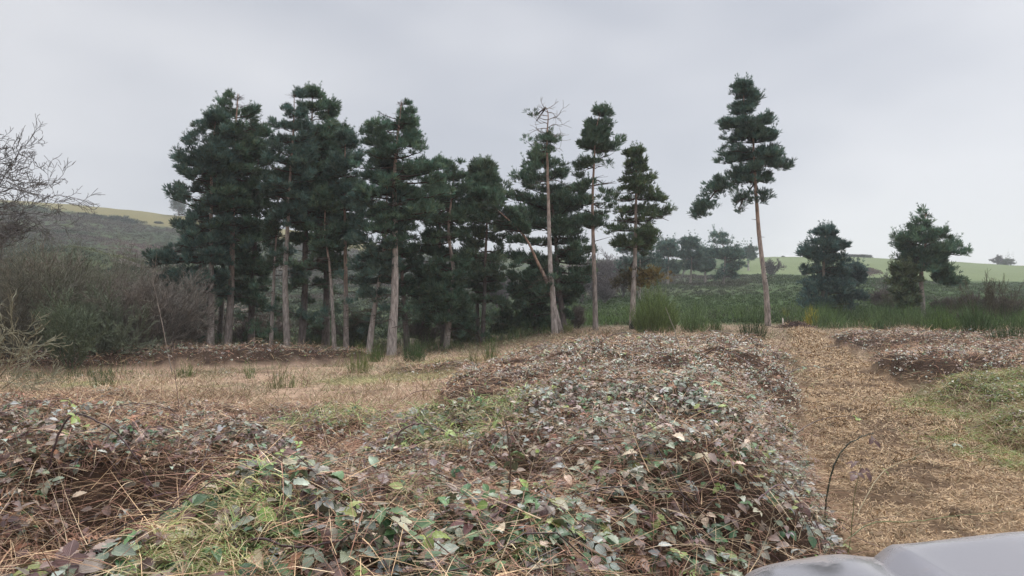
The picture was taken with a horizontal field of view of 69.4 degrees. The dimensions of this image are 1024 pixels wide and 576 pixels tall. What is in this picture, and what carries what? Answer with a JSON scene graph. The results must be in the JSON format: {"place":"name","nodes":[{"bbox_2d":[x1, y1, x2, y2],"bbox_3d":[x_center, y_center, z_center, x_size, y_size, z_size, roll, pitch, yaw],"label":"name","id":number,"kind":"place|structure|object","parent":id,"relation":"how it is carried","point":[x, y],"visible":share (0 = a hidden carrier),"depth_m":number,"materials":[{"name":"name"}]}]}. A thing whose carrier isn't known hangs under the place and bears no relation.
{"place":"outdoors","nodes":[
{"label":"outdoors","id":0,"kind":"place"},
{"bbox_2d":[0,200,1023,575],"bbox_3d":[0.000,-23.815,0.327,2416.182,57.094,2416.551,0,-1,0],"label":"ground","id":1,"kind":"structure","parent":0,"point":[890,362],"depth_m":9.71,"materials":[{"name":"plant"}]},
{"bbox_2d":[0,218,86,339],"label":"bare shrub","id":2,"kind":"object","parent":1,"relation":"on","point":[7,256],"visible":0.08,"depth_m":34.35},
{"bbox_2d":[0,283,96,390],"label":"lichen bush","id":3,"kind":"object","parent":1,"relation":"on","point":[19,353],"visible":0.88,"depth_m":17.40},
{"bbox_2d":[0,250,101,357],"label":"bare shrub","id":4,"kind":"object","parent":1,"relation":"on","point":[24,319],"visible":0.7,"depth_m":26.63,"materials":[{"name":"plant"}]},
{"bbox_2d":[0,113,104,260],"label":"bare tree","id":5,"kind":"object","parent":1,"relation":"on","point":[15,227],"visible":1,"depth_m":22.80,"materials":[{"name":"plant"}]},
{"bbox_2d":[0,245,131,353],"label":"bare shrub","id":6,"kind":"object","parent":1,"relation":"on","point":[29,299],"visible":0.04,"depth_m":30.03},
{"bbox_2d":[1,241,132,345],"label":"bare shrub","id":7,"kind":"object","parent":1,"relation":"on","point":[73,268],"visible":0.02,"depth_m":30.12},
{"bbox_2d":[0,233,137,353],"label":"bare shrub","id":8,"kind":"object","parent":1,"relation":"on","point":[48,264],"visible":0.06,"depth_m":36.08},
{"bbox_2d":[0,234,144,353],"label":"bare shrub","id":9,"kind":"object","parent":1,"relation":"on","point":[71,278],"visible":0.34,"depth_m":29.06,"materials":[{"name":"plant"}]},
{"bbox_2d":[26,280,120,370],"bbox_3d":[-15.271,1.378,25.550,2.857,3.302,3.389,0,-1,0],"label":"bare shrub","id":10,"kind":"object","parent":1,"relation":"on","point":[69,330],"visible":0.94,"depth_m":25.20,"materials":[{"name":"plant"}]},
{"bbox_2d":[1,360,165,387],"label":"leaves","id":11,"kind":"object","parent":1,"relation":"on","point":[89,370],"visible":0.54,"depth_m":22.86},
{"bbox_2d":[10,229,175,346],"bbox_3d":[-21.030,0.323,37.913,8.223,6.760,8.851,0,-1,-18],"label":"bare shrub","id":12,"kind":"object","parent":1,"relation":"on","point":[122,264],"visible":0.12,"depth_m":37.92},
{"bbox_2d":[89,363,117,386],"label":"broom bush","id":13,"kind":"object","parent":1,"relation":"on","point":[106,376],"visible":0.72,"depth_m":18.93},
{"bbox_2d":[43,275,171,357],"bbox_3d":[-15.186,1.297,28.143,4.445,3.625,4.047,-1,-1,36],"label":"bare shrub","id":14,"kind":"object","parent":1,"relation":"on","point":[118,336],"visible":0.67,"depth_m":27.72,"materials":[{"name":"plant"}]},
{"bbox_2d":[0,247,218,349],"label":"bare shrub","id":15,"kind":"object","parent":1,"relation":"on","point":[184,274],"visible":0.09,"depth_m":31.20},
{"bbox_2d":[47,412,173,518],"bbox_3d":[-2.159,0.960,4.013,0.682,0.589,0.190,0,-1,-8],"label":"bramble cane","id":16,"kind":"object","parent":1,"relation":"on","point":[73,419],"visible":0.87,"depth_m":4.00,"materials":[{"name":"brown plant"}]},
{"bbox_2d":[75,260,219,349],"bbox_3d":[-15.205,1.006,30.091,4.023,4.352,5.718,-1,-1,40],"label":"bare shrub","id":17,"kind":"object","parent":1,"relation":"on","point":[139,297],"visible":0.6,"depth_m":29.75,"materials":[{"name":"plant"}]},
{"bbox_2d":[121,236,225,346],"bbox_3d":[-18.765,0.268,39.689,9.783,6.563,7.345,1,-1,-40],"label":"bare shrub","id":18,"kind":"object","parent":1,"relation":"on","point":[161,273],"visible":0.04,"depth_m":39.60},
{"bbox_2d":[168,198,187,215],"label":"pine tree","id":19,"kind":"object","parent":1,"relation":"on","point":[179,207],"visible":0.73,"depth_m":344.19,"materials":[{"name":"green plant"}]},
{"bbox_2d":[137,277,219,347],"bbox_3d":[-15.018,1.341,32.470,3.563,3.804,4.558,0,-1,28],"label":"bare shrub","id":20,"kind":"object","parent":1,"relation":"on","point":[192,336],"visible":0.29,"depth_m":33.02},
{"bbox_2d":[140,105,243,347],"bbox_3d":[-15.821,-2.903,37.069,5.118,12.566,3.991,0,-1,0],"label":"pine tree","id":21,"kind":"object","parent":1,"relation":"on","point":[215,246],"visible":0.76,"depth_m":36.55,"materials":[{"name":"green plant"}]},
{"bbox_2d":[188,133,249,344],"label":"pine tree","id":22,"kind":"object","parent":1,"relation":"on","point":[220,305],"visible":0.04,"depth_m":40.36,"materials":[{"name":"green plant"}]},
{"bbox_2d":[190,88,269,347],"bbox_3d":[-14.450,-3.457,37.825,4.283,13.755,3.912,0,-1,0],"label":"pine tree","id":23,"kind":"object","parent":1,"relation":"on","point":[252,144],"visible":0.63,"depth_m":37.52,"materials":[{"name":"green plant"}]},
{"bbox_2d":[223,318,259,343],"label":"bare shrub","id":24,"kind":"object","parent":1,"relation":"on","point":[239,332],"visible":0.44,"depth_m":42.78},
{"bbox_2d":[0,203,498,354],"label":"hill","id":25,"kind":"structure","parent":1,"relation":"on","point":[62,235],"depth_m":215.96,"materials":[{"name":"plant"}]},
{"bbox_2d":[218,116,282,344],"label":"pine tree","id":26,"kind":"object","parent":1,"relation":"on","point":[251,263],"visible":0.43,"depth_m":39.05,"materials":[{"name":"green plant"}]},
{"bbox_2d":[239,323,268,345],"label":"evergreen bush","id":27,"kind":"object","parent":1,"relation":"on","point":[245,335],"visible":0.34,"depth_m":42.10,"materials":[{"name":"green plant"}]},
{"bbox_2d":[247,163,310,344],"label":"pine tree","id":28,"kind":"object","parent":1,"relation":"on","point":[275,244],"visible":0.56,"depth_m":37.31,"materials":[{"name":"green plant"}]},
{"bbox_2d":[239,84,321,348],"bbox_3d":[-11.215,-3.431,37.321,4.049,13.729,3.451,-1,-1,33],"label":"pine tree","id":29,"kind":"object","parent":1,"relation":"on","point":[299,210],"visible":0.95,"depth_m":36.76,"materials":[{"name":"green plant"}]},
{"bbox_2d":[266,362,298,389],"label":"broom bush","id":30,"kind":"object","parent":1,"relation":"on","point":[279,383],"visible":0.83,"depth_m":17.46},
{"bbox_2d":[278,80,354,345],"bbox_3d":[-10.273,-3.656,38.576,4.180,14.250,3.400,0,-1,0],"label":"pine tree","id":31,"kind":"object","parent":1,"relation":"on","point":[324,132],"visible":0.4,"depth_m":38.31,"materials":[{"name":"green plant"}]},
{"bbox_2d":[283,181,352,349],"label":"pine tree","id":32,"kind":"object","parent":1,"relation":"on","point":[323,198],"visible":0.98,"depth_m":36.24,"materials":[{"name":"green plant"}]},
{"bbox_2d":[306,317,330,346],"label":"evergreen bush","id":33,"kind":"object","parent":1,"relation":"on","point":[315,335],"visible":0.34,"depth_m":42.08,"materials":[{"name":"green plant"}]},
{"bbox_2d":[84,449,562,575],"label":"green grass","id":34,"kind":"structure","parent":1,"relation":"on","point":[202,535],"depth_m":2.24,"materials":[{"name":"plant"}]},
{"bbox_2d":[295,94,361,347],"bbox_3d":[-9.764,-3.562,40.353,4.054,14.060,3.768,0,-1,0],"label":"pine tree","id":35,"kind":"object","parent":1,"relation":"on","point":[332,106],"visible":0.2,"depth_m":39.84,"materials":[{"name":"green plant"}]},
{"bbox_2d":[303,124,383,349],"bbox_3d":[-8.285,-2.424,36.986,2.684,11.711,4.363,-1,-1,36],"label":"pine tree","id":36,"kind":"object","parent":1,"relation":"on","point":[338,165],"visible":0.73,"depth_m":36.79,"materials":[{"name":"green plant"}]},
{"bbox_2d":[342,310,370,347],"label":"evergreen bush","id":37,"kind":"object","parent":1,"relation":"on","point":[353,333],"visible":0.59,"depth_m":42.08,"materials":[{"name":"green plant"}]},
{"bbox_2d":[342,343,374,373],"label":"broom bush","id":38,"kind":"object","parent":1,"relation":"on","point":[363,363],"visible":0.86,"depth_m":22.82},
{"bbox_2d":[336,155,408,352],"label":"pine tree","id":39,"kind":"object","parent":1,"relation":"on","point":[372,267],"visible":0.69,"depth_m":35.12,"materials":[{"name":"green plant"}]},
{"bbox_2d":[200,322,550,353],"bbox_3d":[-8.784,2.679,43.497,24.546,2.496,13.785,0,-1,0],"label":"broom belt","id":40,"kind":"object","parent":1,"relation":"on","point":[433,343],"visible":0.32,"depth_m":39.70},
{"bbox_2d":[367,339,387,361],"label":"broom bush","id":41,"kind":"object","parent":1,"relation":"on","point":[377,355],"visible":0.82,"depth_m":29.94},
{"bbox_2d":[361,180,437,349],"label":"pine tree","id":42,"kind":"object","parent":1,"relation":"on","point":[411,252],"visible":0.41,"depth_m":37.93,"materials":[{"name":"green plant"}]},
{"bbox_2d":[347,97,456,355],"bbox_3d":[-5.258,-2.851,35.022,5.276,12.427,3.769,0,-1,0],"label":"pine tree","id":43,"kind":"object","parent":1,"relation":"on","point":[406,123],"visible":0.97,"depth_m":34.65,"materials":[{"name":"green plant"}]},
{"bbox_2d":[260,378,553,457],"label":"green grass","id":44,"kind":"structure","parent":1,"relation":"on","point":[436,408],"depth_m":5.60,"materials":[{"name":"plant"}]},
{"bbox_2d":[400,335,426,362],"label":"broom bush","id":45,"kind":"object","parent":1,"relation":"on","point":[419,354],"visible":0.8,"depth_m":28.88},
{"bbox_2d":[409,321,440,344],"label":"bare shrub","id":46,"kind":"object","parent":1,"relation":"on","point":[413,331],"visible":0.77,"depth_m":41.61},
{"bbox_2d":[404,171,479,345],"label":"pine tree","id":47,"kind":"object","parent":1,"relation":"on","point":[429,229],"visible":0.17,"depth_m":39.72,"materials":[{"name":"green plant"}]},
{"bbox_2d":[0,366,890,575],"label":"dead grass","id":48,"kind":"structure","parent":1,"relation":"on","point":[427,499],"depth_m":3.40,"materials":[{"name":"plant"}]},
{"bbox_2d":[404,157,491,348],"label":"pine tree","id":49,"kind":"object","parent":1,"relation":"on","point":[435,287],"visible":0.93,"depth_m":37.62,"materials":[{"name":"green plant"}]},
{"bbox_2d":[450,318,475,341],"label":"evergreen bush","id":50,"kind":"object","parent":1,"relation":"on","point":[469,336],"visible":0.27,"depth_m":42.06,"materials":[{"name":"green plant"}]},
{"bbox_2d":[457,171,507,342],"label":"pine tree","id":51,"kind":"object","parent":1,"relation":"on","point":[469,282],"visible":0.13,"depth_m":40.96,"materials":[{"name":"green plant"}]},
{"bbox_2d":[456,154,514,342],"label":"pine tree","id":52,"kind":"object","parent":1,"relation":"on","point":[487,273],"visible":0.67,"depth_m":39.72,"materials":[{"name":"green plant"}]},
{"bbox_2d":[487,299,516,338],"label":"evergreen bush","id":53,"kind":"object","parent":1,"relation":"on","point":[506,318],"visible":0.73,"depth_m":42.30,"materials":[{"name":"green plant"}]},
{"bbox_2d":[0,317,1017,405],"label":"dead stems","id":54,"kind":"object","parent":1,"relation":"on","point":[312,372],"visible":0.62,"depth_m":18.70,"materials":[{"name":"plant"}]},
{"bbox_2d":[0,358,1023,554],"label":"bramble leaves","id":55,"kind":"object","parent":1,"relation":"on","point":[691,396],"visible":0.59,"depth_m":5.01,"materials":[{"name":"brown plant"}]},
{"bbox_2d":[395,423,457,445],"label":"bramble cane","id":56,"kind":"object","parent":55,"relation":"on","point":[421,430],"visible":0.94,"depth_m":4.94,"materials":[{"name":"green plant"}]},
{"bbox_2d":[0,345,1023,536],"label":"dead grass","id":57,"kind":"structure","parent":1,"relation":"on","point":[148,418],"depth_m":6.49,"materials":[{"name":"plant"}]},
{"bbox_2d":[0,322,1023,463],"bbox_3d":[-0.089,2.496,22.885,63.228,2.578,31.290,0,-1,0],"label":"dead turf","id":58,"kind":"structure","parent":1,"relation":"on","point":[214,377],"depth_m":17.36,"materials":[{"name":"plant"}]},
{"bbox_2d":[0,327,1023,433],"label":"bramble leaves","id":59,"kind":"object","parent":1,"relation":"on","point":[671,352],"visible":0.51,"depth_m":12.35,"materials":[{"name":"brown plant"}]},
{"bbox_2d":[0,323,1023,411],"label":"dead grass","id":60,"kind":"structure","parent":1,"relation":"on","point":[693,350],"depth_m":14.48,"materials":[{"name":"plant"}]},
{"bbox_2d":[0,328,1023,575],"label":"dead bracken","id":61,"kind":"object","parent":1,"relation":"on","point":[360,444],"visible":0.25,"depth_m":4.24,"materials":[{"name":"plant"}]},
{"bbox_2d":[0,329,1023,575],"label":"bramble","id":62,"kind":"object","parent":1,"relation":"on","point":[320,506],"depth_m":2.82,"materials":[{"name":"plant"}]},
{"bbox_2d":[221,531,356,570],"bbox_3d":[-0.651,0.767,2.149,0.398,0.096,0.135,0,-1,-12],"label":"bramble cane","id":63,"kind":"object","parent":62,"relation":"on","point":[308,558],"visible":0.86,"depth_m":2.16,"materials":[{"name":"brown plant"}]},
{"bbox_2d":[489,417,524,489],"bbox_3d":[-0.020,0.670,2.926,0.143,0.342,0.098,0,-1,0],"label":"bramble cane","id":64,"kind":"object","parent":62,"relation":"on","point":[514,465],"visible":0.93,"depth_m":2.92,"materials":[{"name":"brown plant"}]},
{"bbox_2d":[473,497,618,544],"bbox_3d":[0.109,0.895,2.834,0.645,0.230,0.196,0,-1,-22],"label":"bramble cane","id":65,"kind":"object","parent":62,"relation":"on","point":[613,537],"visible":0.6,"depth_m":2.83,"materials":[{"name":"brown plant"}]},
{"bbox_2d":[457,172,570,332],"bbox_3d":[0.111,-1.940,39.178,6.389,8.965,3.830,0,-1,0],"label":"pine tree","id":66,"kind":"object","parent":1,"relation":"on","point":[515,218],"visible":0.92,"depth_m":38.69,"materials":[{"name":"green plant"}]},
{"bbox_2d":[508,265,557,331],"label":"pine tree","id":67,"kind":"object","parent":1,"relation":"on","point":[523,317],"visible":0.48,"depth_m":43.54,"materials":[{"name":"green plant"}]},
{"bbox_2d":[50,313,1021,360],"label":"dead turf","id":68,"kind":"structure","parent":1,"relation":"on","point":[732,326],"depth_m":35.48,"materials":[{"name":"plant"}]},
{"bbox_2d":[492,145,599,326],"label":"pine tree","id":69,"kind":"object","parent":1,"relation":"on","point":[574,251],"visible":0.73,"depth_m":41.46,"materials":[{"name":"green plant"}]},
{"bbox_2d":[518,97,574,333],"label":"pine tree","id":70,"kind":"object","parent":1,"relation":"on","point":[548,137],"visible":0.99,"depth_m":37.87,"materials":[{"name":"grey plant"}]},
{"bbox_2d":[569,305,587,328],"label":"bare shrub","id":71,"kind":"object","parent":1,"relation":"on","point":[578,320],"visible":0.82,"depth_m":43.69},
{"bbox_2d":[567,100,627,329],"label":"pine tree","id":72,"kind":"object","parent":1,"relation":"on","point":[595,135],"visible":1,"depth_m":40.79,"materials":[{"name":"green plant"}]},
{"bbox_2d":[590,274,620,302],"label":"bush","id":73,"kind":"object","parent":1,"relation":"on","point":[604,290],"visible":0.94,"depth_m":91.49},
{"bbox_2d":[585,256,625,299],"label":"bare tree","id":74,"kind":"object","parent":1,"relation":"on","point":[605,269],"visible":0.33,"depth_m":104.28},
{"bbox_2d":[612,232,662,299],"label":"pine tree","id":75,"kind":"object","parent":1,"relation":"on","point":[650,259],"visible":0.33,"depth_m":99.49,"materials":[{"name":"green plant"}]},
{"bbox_2d":[600,140,677,327],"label":"pine tree","id":76,"kind":"object","parent":1,"relation":"on","point":[646,233],"visible":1,"depth_m":41.78,"materials":[{"name":"green plant"}]},
{"bbox_2d":[622,276,682,332],"bbox_3d":[6.970,0.689,36.003,2.906,3.140,3.076,-1,-1,43],"label":"broom bush","id":77,"kind":"object","parent":1,"relation":"on","point":[651,318],"visible":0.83,"depth_m":35.50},
{"bbox_2d":[655,233,684,283],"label":"pine tree","id":78,"kind":"object","parent":1,"relation":"on","point":[668,248],"visible":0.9,"depth_m":139.06,"materials":[{"name":"green plant"}]},
{"bbox_2d":[559,297,814,328],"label":"broom belt","id":79,"kind":"object","parent":1,"relation":"on","point":[616,318],"visible":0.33,"depth_m":58.87,"materials":[{"name":"plant"}]},
{"bbox_2d":[676,229,705,282],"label":"pine tree","id":80,"kind":"object","parent":1,"relation":"on","point":[689,243],"visible":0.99,"depth_m":138.91,"materials":[{"name":"green plant"}]},
{"bbox_2d":[679,300,711,331],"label":"broom bush","id":81,"kind":"object","parent":1,"relation":"on","point":[695,321],"visible":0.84,"depth_m":36.82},
{"bbox_2d":[692,242,716,282],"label":"pine tree","id":82,"kind":"object","parent":1,"relation":"on","point":[706,269],"visible":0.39,"depth_m":144.61,"materials":[{"name":"green plant"}]},
{"bbox_2d":[414,273,1023,340],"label":"heath","id":83,"kind":"object","parent":1,"relation":"on","point":[930,297],"visible":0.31,"depth_m":109.45,"materials":[{"name":"plant"}]},
{"bbox_2d":[702,224,749,283],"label":"pine tree","id":84,"kind":"object","parent":1,"relation":"on","point":[731,253],"visible":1,"depth_m":134.01,"materials":[{"name":"green plant"}]},
{"bbox_2d":[686,72,797,325],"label":"pine tree","id":85,"kind":"object","parent":1,"relation":"on","point":[753,129],"visible":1,"depth_m":44.78,"materials":[{"name":"green plant"}]},
{"bbox_2d":[738,238,758,270],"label":"pine tree","id":86,"kind":"object","parent":1,"relation":"on","point":[750,249],"visible":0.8,"depth_m":239.89,"materials":[{"name":"green plant"}]},
{"bbox_2d":[732,300,770,340],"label":"broom bush","id":87,"kind":"object","parent":1,"relation":"on","point":[753,328],"visible":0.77,"depth_m":23.92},
{"bbox_2d":[765,258,786,274],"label":"bare tree","id":88,"kind":"object","parent":1,"relation":"on","point":[771,268],"visible":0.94,"depth_m":184.83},
{"bbox_2d":[758,484,838,553],"bbox_3d":[1.623,1.315,4.045,0.940,0.561,0.127,1,-1,-43],"label":"bramble cane","id":89,"kind":"object","parent":1,"relation":"on","point":[808,513],"visible":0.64,"depth_m":3.97,"materials":[{"name":"brown plant"}]},
{"bbox_2d":[793,219,860,311],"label":"pine tree","id":90,"kind":"object","parent":1,"relation":"on","point":[824,248],"visible":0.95,"depth_m":59.39,"materials":[{"name":"green plant"}]},
{"bbox_2d":[824,433,880,516],"bbox_3d":[2.246,1.264,4.902,0.384,0.610,0.075,0,-1,0],"label":"bramble cane","id":91,"kind":"object","parent":1,"relation":"on","point":[871,441],"visible":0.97,"depth_m":4.89,"materials":[{"name":"brown plant"}]},
{"bbox_2d":[835,256,870,309],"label":"pine tree","id":92,"kind":"object","parent":1,"relation":"on","point":[859,273],"visible":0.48,"depth_m":61.38,"materials":[{"name":"green plant"}]},
{"bbox_2d":[784,321,925,403],"bbox_3d":[12.521,2.171,30.830,2.440,0.809,41.010,0,-1,20],"label":"chopped straw","id":93,"kind":"object","parent":1,"relation":"on","point":[803,333],"visible":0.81,"depth_m":17.22,"materials":[{"name":"plant"}]},
{"bbox_2d":[846,461,871,554],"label":"bramble cane","id":94,"kind":"object","parent":1,"relation":"on","point":[860,474],"visible":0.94,"depth_m":4.72,"materials":[{"name":"brown plant"}]},
{"bbox_2d":[867,312,895,330],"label":"broom bush","id":95,"kind":"object","parent":1,"relation":"on","point":[880,326],"visible":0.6,"depth_m":30.87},
{"bbox_2d":[745,531,1023,575],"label":"parked car","id":96,"kind":"object","parent":1,"relation":"on","point":[999,554],"visible":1,"depth_m":1.95,"materials":[{"name":"silver metal"}]},
{"bbox_2d":[875,291,896,308],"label":"bare shrub","id":97,"kind":"object","parent":1,"relation":"on","point":[886,298],"visible":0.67,"depth_m":71.88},
{"bbox_2d":[882,255,925,311],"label":"bush","id":98,"kind":"object","parent":1,"relation":"on","point":[903,289],"visible":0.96,"depth_m":53.74,"materials":[{"name":"green plant"}]},
{"bbox_2d":[858,440,962,512],"bbox_3d":[3.493,1.663,6.509,2.384,0.359,0.161,1,-1,-39],"label":"bramble cane","id":99,"kind":"object","parent":1,"relation":"on","point":[953,444],"visible":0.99,"depth_m":6.29,"materials":[{"name":"brown plant"}]},
{"bbox_2d":[798,298,1023,329],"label":"broom belt","id":100,"kind":"object","parent":1,"relation":"on","point":[912,317],"visible":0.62,"depth_m":46.05,"materials":[{"name":"plant"}]},
{"bbox_2d":[799,398,1023,556],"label":"chopped straw","id":101,"kind":"object","parent":1,"relation":"on","point":[866,406],"visible":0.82,"depth_m":7.44,"materials":[{"name":"plant"}]},
{"bbox_2d":[842,511,1007,543],"bbox_3d":[3.102,1.691,5.439,2.115,0.134,0.125,0,-1,-26],"label":"bramble cane","id":102,"kind":"object","parent":1,"relation":"on","point":[952,515],"visible":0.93,"depth_m":5.34,"materials":[{"name":"brown plant"}]},
{"bbox_2d":[887,203,972,312],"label":"pine tree","id":103,"kind":"object","parent":1,"relation":"on","point":[931,253],"visible":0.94,"depth_m":54.41,"materials":[{"name":"green plant"}]},
{"bbox_2d":[922,306,963,332],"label":"broom bush","id":104,"kind":"object","parent":1,"relation":"on","point":[942,323],"visible":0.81,"depth_m":29.86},
{"bbox_2d":[875,365,1023,478],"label":"green grass","id":105,"kind":"structure","parent":1,"relation":"on","point":[977,434],"depth_m":10.37,"materials":[{"name":"plant"}]},
{"bbox_2d":[949,296,1000,332],"bbox_3d":[18.803,1.104,30.005,1.872,1.708,1.708,1,-1,-37],"label":"broom bush","id":106,"kind":"object","parent":1,"relation":"on","point":[967,321],"visible":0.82,"depth_m":29.84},
{"bbox_2d":[955,269,1005,323],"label":"bare shrub","id":107,"kind":"object","parent":1,"relation":"on","point":[988,283],"visible":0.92,"depth_m":44.73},
{"bbox_2d":[978,278,1021,320],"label":"bare shrub","id":108,"kind":"object","parent":1,"relation":"on","point":[1011,300],"visible":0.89,"depth_m":44.96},
{"bbox_2d":[978,294,1023,320],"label":"bare shrub","id":109,"kind":"object","parent":1,"relation":"on","point":[1020,305],"visible":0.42,"depth_m":49.87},
{"bbox_2d":[981,306,1023,341],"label":"broom bush","id":110,"kind":"object","parent":1,"relation":"on","point":[1011,330],"visible":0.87,"depth_m":23.92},
{"bbox_2d":[0,0,1023,265],"label":"sky","id":111,"kind":"structure","parent":0,"point":[885,108],"materials":[{"name":"grey"}]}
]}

